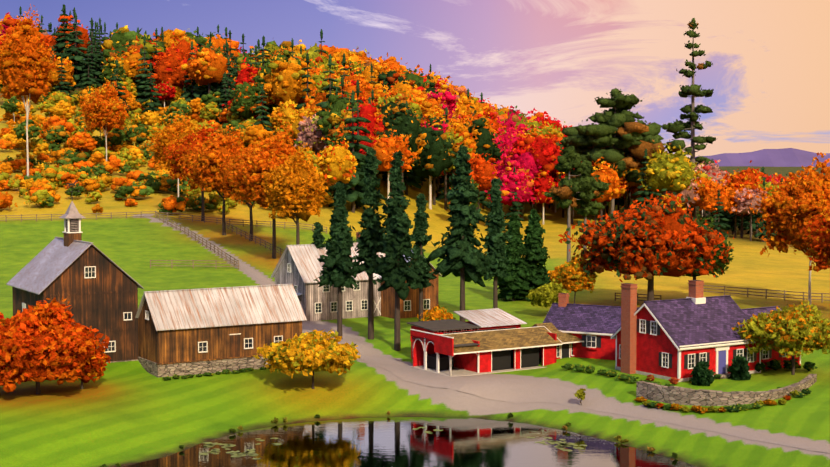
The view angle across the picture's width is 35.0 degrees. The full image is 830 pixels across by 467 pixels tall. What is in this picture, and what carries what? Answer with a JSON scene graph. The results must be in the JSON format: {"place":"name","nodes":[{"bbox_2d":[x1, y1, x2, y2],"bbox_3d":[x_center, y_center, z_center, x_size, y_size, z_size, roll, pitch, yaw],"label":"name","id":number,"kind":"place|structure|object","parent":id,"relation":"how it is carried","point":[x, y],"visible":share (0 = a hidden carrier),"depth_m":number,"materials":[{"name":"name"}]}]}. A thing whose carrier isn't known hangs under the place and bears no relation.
{"place":"outdoors","nodes":[
{"label":"outdoors","id":0,"kind":"place"},
{"bbox_2d":[137,215,273,284],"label":"gravel track","id":1,"kind":"structure","parent":0,"point":[258,276],"depth_m":198.93,"materials":[{"name":"grey gravel"}]},
{"bbox_2d":[123,416,696,466],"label":"pond water","id":2,"kind":"structure","parent":0,"point":[401,442],"depth_m":95.45,"materials":[{"name":"grey liquid"}]},
{"bbox_2d":[199,427,586,458],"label":"lily pads","id":3,"kind":"object","parent":2,"relation":"on","point":[251,452],"visible":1,"depth_m":96.07,"materials":[{"name":"plant"}]},
{"bbox_2d":[0,87,829,466],"bbox_3d":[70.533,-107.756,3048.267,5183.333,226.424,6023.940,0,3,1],"label":"terrain","id":4,"kind":"structure","parent":0,"point":[126,413],"depth_m":112.41,"materials":[{"name":"green plant"}]},
{"bbox_2d":[6,180,143,362],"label":"barn","id":5,"kind":"structure","parent":4,"relation":"on","point":[94,285],"depth_m":114.26,"materials":[{"name":"wood"}]},
{"bbox_2d":[0,211,155,221],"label":"fence","id":6,"kind":"object","parent":4,"relation":"on","point":[21,217],"visible":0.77,"depth_m":240.51,"materials":[{"name":"brown wood"}]},
{"bbox_2d":[150,259,238,268],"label":"paddock fence","id":7,"kind":"object","parent":4,"relation":"on","point":[193,265],"visible":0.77,"depth_m":193.07,"materials":[{"name":"brown wood"}]},
{"bbox_2d":[155,212,238,268],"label":"track fence","id":8,"kind":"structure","parent":4,"relation":"on","point":[199,239],"depth_m":218.00,"materials":[{"name":"brown wood"}]},
{"bbox_2d":[135,284,306,377],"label":"barn","id":9,"kind":"structure","parent":4,"relation":"on","point":[182,332],"depth_m":114.80,"materials":[{"name":"wood"}]},
{"bbox_2d":[156,211,326,233],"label":"fence","id":10,"kind":"object","parent":4,"relation":"on","point":[243,222],"visible":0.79,"depth_m":237.90,"materials":[{"name":"brown wood"}]},
{"bbox_2d":[225,222,282,255],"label":"track fence","id":11,"kind":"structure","parent":4,"relation":"on","point":[253,238],"depth_m":219.69,"materials":[{"name":"brown wood"}]},
{"bbox_2d":[271,232,441,320],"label":"barn","id":12,"kind":"structure","parent":4,"relation":"on","point":[299,267],"depth_m":151.94,"materials":[{"name":"wood"}]},
{"bbox_2d":[38,4,751,385],"bbox_3d":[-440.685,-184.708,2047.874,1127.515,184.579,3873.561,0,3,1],"label":"evergreen trees","id":13,"kind":"object","parent":4,"relation":"on","point":[516,264],"visible":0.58,"depth_m":147.10,"materials":[{"name":"green plant"}]},
{"bbox_2d":[0,6,805,239],"bbox_3d":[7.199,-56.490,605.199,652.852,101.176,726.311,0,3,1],"label":"forest foliage","id":14,"kind":"object","parent":4,"relation":"on","point":[408,113],"visible":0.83,"depth_m":325.81,"materials":[{"name":"orange plant"}]},
{"bbox_2d":[4,15,811,404],"bbox_3d":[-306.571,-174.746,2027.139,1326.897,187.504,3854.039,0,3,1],"label":"tree trunks","id":15,"kind":"object","parent":4,"relation":"on","point":[462,279],"visible":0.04,"depth_m":265.93,"materials":[{"name":"brown plant"}]},
{"bbox_2d":[0,4,829,466],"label":"autumn foliage","id":16,"kind":"object","parent":15,"relation":"attached to","point":[44,340],"visible":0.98,"depth_m":158.29,"materials":[{"name":"orange plant"}]},
{"bbox_2d":[407,308,526,358],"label":"shed behind garage","id":17,"kind":"structure","parent":4,"relation":"on","point":[479,319],"depth_m":126.29,"materials":[{"name":"white"}]},
{"bbox_2d":[410,326,562,376],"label":"garage","id":18,"kind":"structure","parent":4,"relation":"on","point":[470,352],"depth_m":118.84,"materials":[{"name":"wood"}]},
{"bbox_2d":[532,322,583,358],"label":"breezeway","id":19,"kind":"object","parent":4,"relation":"on","point":[565,349],"visible":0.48,"depth_m":122.92,"materials":[{"name":"brown wood"}]},
{"bbox_2d":[302,321,829,452],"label":"gravel drive","id":20,"kind":"structure","parent":4,"relation":"on","point":[517,391],"depth_m":109.50,"materials":[{"name":"grey gravel"}]},
{"bbox_2d":[543,293,638,359],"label":"house wing","id":21,"kind":"structure","parent":4,"relation":"on","point":[595,328],"depth_m":123.20,"materials":[{"name":"red wood"}]},
{"bbox_2d":[615,292,660,302],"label":"meadow fence","id":22,"kind":"object","parent":4,"relation":"on","point":[637,297],"depth_m":166.51,"materials":[{"name":"brown wood"}]},
{"bbox_2d":[611,280,800,381],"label":"farm house","id":23,"kind":"structure","parent":4,"relation":"on","point":[670,338],"depth_m":112.84,"materials":[{"name":"wood"}]},
{"bbox_2d":[636,374,816,405],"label":"garden wall","id":24,"kind":"structure","parent":4,"relation":"on","point":[670,394],"depth_m":101.89,"materials":[{"name":"stone"}]},
{"bbox_2d":[703,285,829,302],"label":"fence","id":25,"kind":"object","parent":4,"relation":"on","point":[784,294],"visible":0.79,"depth_m":171.87,"materials":[{"name":"brown wood"}]},
{"bbox_2d":[0,0,829,157],"label":"sky","id":26,"kind":"structure","parent":0,"point":[769,74],"materials":[{"name":"purple"}]},
{"bbox_2d":[695,148,829,166],"bbox_3d":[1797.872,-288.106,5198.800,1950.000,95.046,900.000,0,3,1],"label":"distant mountain","id":27,"kind":"structure","parent":0,"point":[788,157],"depth_m":4891.37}
]}

